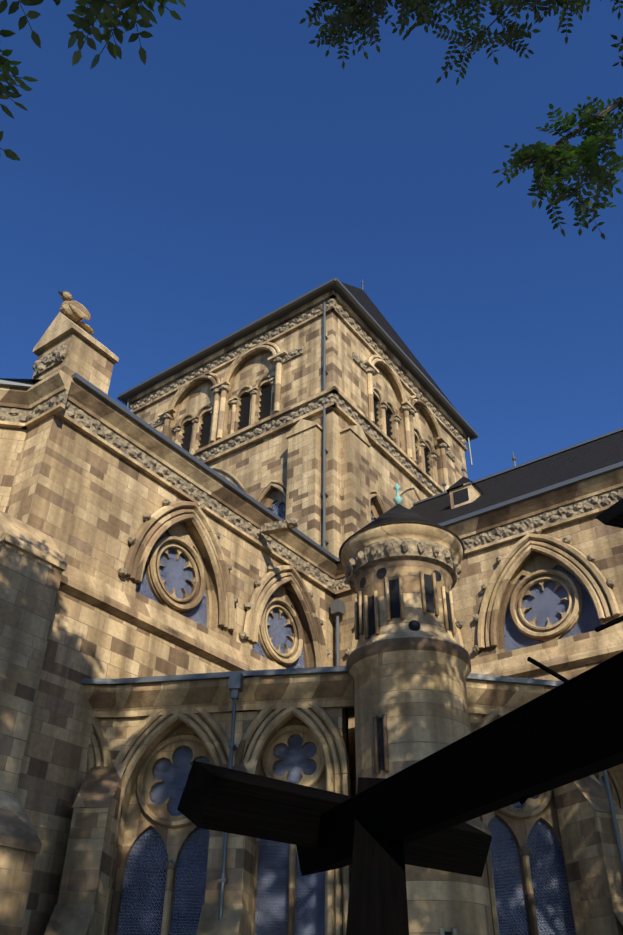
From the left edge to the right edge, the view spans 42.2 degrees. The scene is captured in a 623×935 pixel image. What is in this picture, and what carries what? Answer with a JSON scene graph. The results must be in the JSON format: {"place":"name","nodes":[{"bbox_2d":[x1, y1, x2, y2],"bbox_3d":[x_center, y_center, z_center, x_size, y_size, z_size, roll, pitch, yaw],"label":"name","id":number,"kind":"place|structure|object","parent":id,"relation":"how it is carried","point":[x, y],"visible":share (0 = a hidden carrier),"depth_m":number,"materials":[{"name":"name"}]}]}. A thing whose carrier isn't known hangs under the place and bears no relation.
{"place":"outdoors","nodes":[
{"label":"outdoors","id":0,"kind":"place"},
{"bbox_2d":[0,291,118,934],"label":"corner pier","id":1,"kind":"structure","parent":0,"point":[33,565],"depth_m":16.91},
{"bbox_2d":[44,759,125,934],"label":"buttress","id":2,"kind":"structure","parent":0,"point":[79,908],"depth_m":15.94,"materials":[{"name":"beige stone"}]},
{"bbox_2d":[15,373,337,934],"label":"upper church wall","id":3,"kind":"structure","parent":0,"point":[178,562],"depth_m":21.21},
{"bbox_2d":[260,517,298,534],"bbox_3d":[-0.990,1.844,25.307,1.397,0.507,0.358,-22,-41,29],"label":"gargoyle","id":4,"kind":"object","parent":3,"relation":"attached to","point":[279,526],"visible":1,"depth_m":25.19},
{"bbox_2d":[196,757,259,934],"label":"buttress","id":5,"kind":"structure","parent":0,"point":[238,894],"depth_m":15.33,"materials":[{"name":"beige stone"}]},
{"bbox_2d":[0,0,622,482],"label":"sky","id":6,"kind":"structure","parent":0,"point":[186,196],"materials":[{"name":"blue"}]},
{"bbox_2d":[339,483,493,934],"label":"round turret","id":7,"kind":"object","parent":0,"point":[409,664],"visible":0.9,"depth_m":16.48,"materials":[{"name":"beige stone"}]},
{"bbox_2d":[554,775,622,934],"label":"buttress","id":8,"kind":"structure","parent":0,"point":[592,864],"depth_m":16.07,"materials":[{"name":"beige stone"}]},
{"label":"ground","id":9,"kind":"structure","parent":0,"visible":0},
{"bbox_2d":[0,379,34,511],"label":"wall","id":10,"kind":"structure","parent":9,"relation":"on","point":[14,408],"depth_m":20.71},
{"bbox_2d":[81,678,130,807],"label":"wall","id":11,"kind":"structure","parent":9,"relation":"on","point":[100,693],"depth_m":18.18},
{"bbox_2d":[101,670,255,934],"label":"arched window wall","id":12,"kind":"structure","parent":9,"relation":"on","point":[170,729],"depth_m":17.47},
{"bbox_2d":[218,672,243,920],"bbox_3d":[-1.656,7.886,15.178,0.260,8.260,0.380,-5,-36,8],"label":"drainpipe","id":13,"kind":"object","parent":12,"relation":"attached to","point":[235,686],"visible":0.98,"depth_m":16.65,"materials":[{"name":"grey metal"}]},
{"bbox_2d":[226,666,353,934],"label":"arched window wall","id":14,"kind":"structure","parent":9,"relation":"on","point":[295,730],"depth_m":17.21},
{"bbox_2d":[127,289,472,557],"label":"church tower","id":15,"kind":"structure","parent":9,"relation":"on","point":[327,421],"depth_m":36.71,"materials":[{"name":"stone"}]},
{"bbox_2d":[117,277,478,441],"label":"tower roof","id":16,"kind":"structure","parent":15,"relation":"on","point":[360,303],"depth_m":40.85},
{"bbox_2d":[348,707,354,717],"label":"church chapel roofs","id":17,"kind":"structure","parent":9,"relation":"on","point":[351,711],"depth_m":24.22,"materials":[{"name":"black"}]},
{"bbox_2d":[177,498,622,934],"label":"sculpture timber beams","id":18,"kind":"structure","parent":9,"relation":"on","point":[377,834],"depth_m":4.36,"materials":[{"name":"black wood"}]},
{"bbox_2d":[333,461,622,795],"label":"upper church wall","id":19,"kind":"structure","parent":9,"relation":"on","point":[541,578],"depth_m":24.10,"materials":[{"name":"stone"}]},
{"bbox_2d":[0,378,622,523],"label":"church arm roofs","id":20,"kind":"structure","parent":19,"relation":"on","point":[458,498],"depth_m":30.14,"materials":[{"name":"stone"}]},
{"bbox_2d":[331,599,343,665],"bbox_3d":[0.875,6.260,26.718,0.350,3.950,0.330,-22,-41,29],"label":"drainpipe","id":21,"kind":"object","parent":19,"relation":"attached to","point":[337,608],"visible":0.78,"depth_m":27.49,"materials":[{"name":"grey metal"}]},
{"bbox_2d":[465,673,575,934],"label":"arched window wall","id":22,"kind":"structure","parent":9,"relation":"on","point":[529,891],"depth_m":16.86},
{"bbox_2d":[592,764,622,810],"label":"wall","id":23,"kind":"structure","parent":9,"relation":"on","point":[615,775],"depth_m":18.96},
{"bbox_2d":[603,769,622,889],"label":"drainpipe","id":24,"kind":"object","parent":23,"relation":"attached to","point":[613,816],"depth_m":16.15,"materials":[{"name":"grey metal"}]},
{"bbox_3d":[8.420,-8.450,3.895,25.924,22.541,25.844,-22,-41,29],"label":"tree","id":25,"kind":"object","parent":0,"visible":0},
{"bbox_2d":[0,0,622,238],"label":"tree leaves","id":26,"kind":"object","parent":25,"relation":"attached to","point":[551,160],"visible":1,"depth_m":5.42,"materials":[{"name":"green plant"}]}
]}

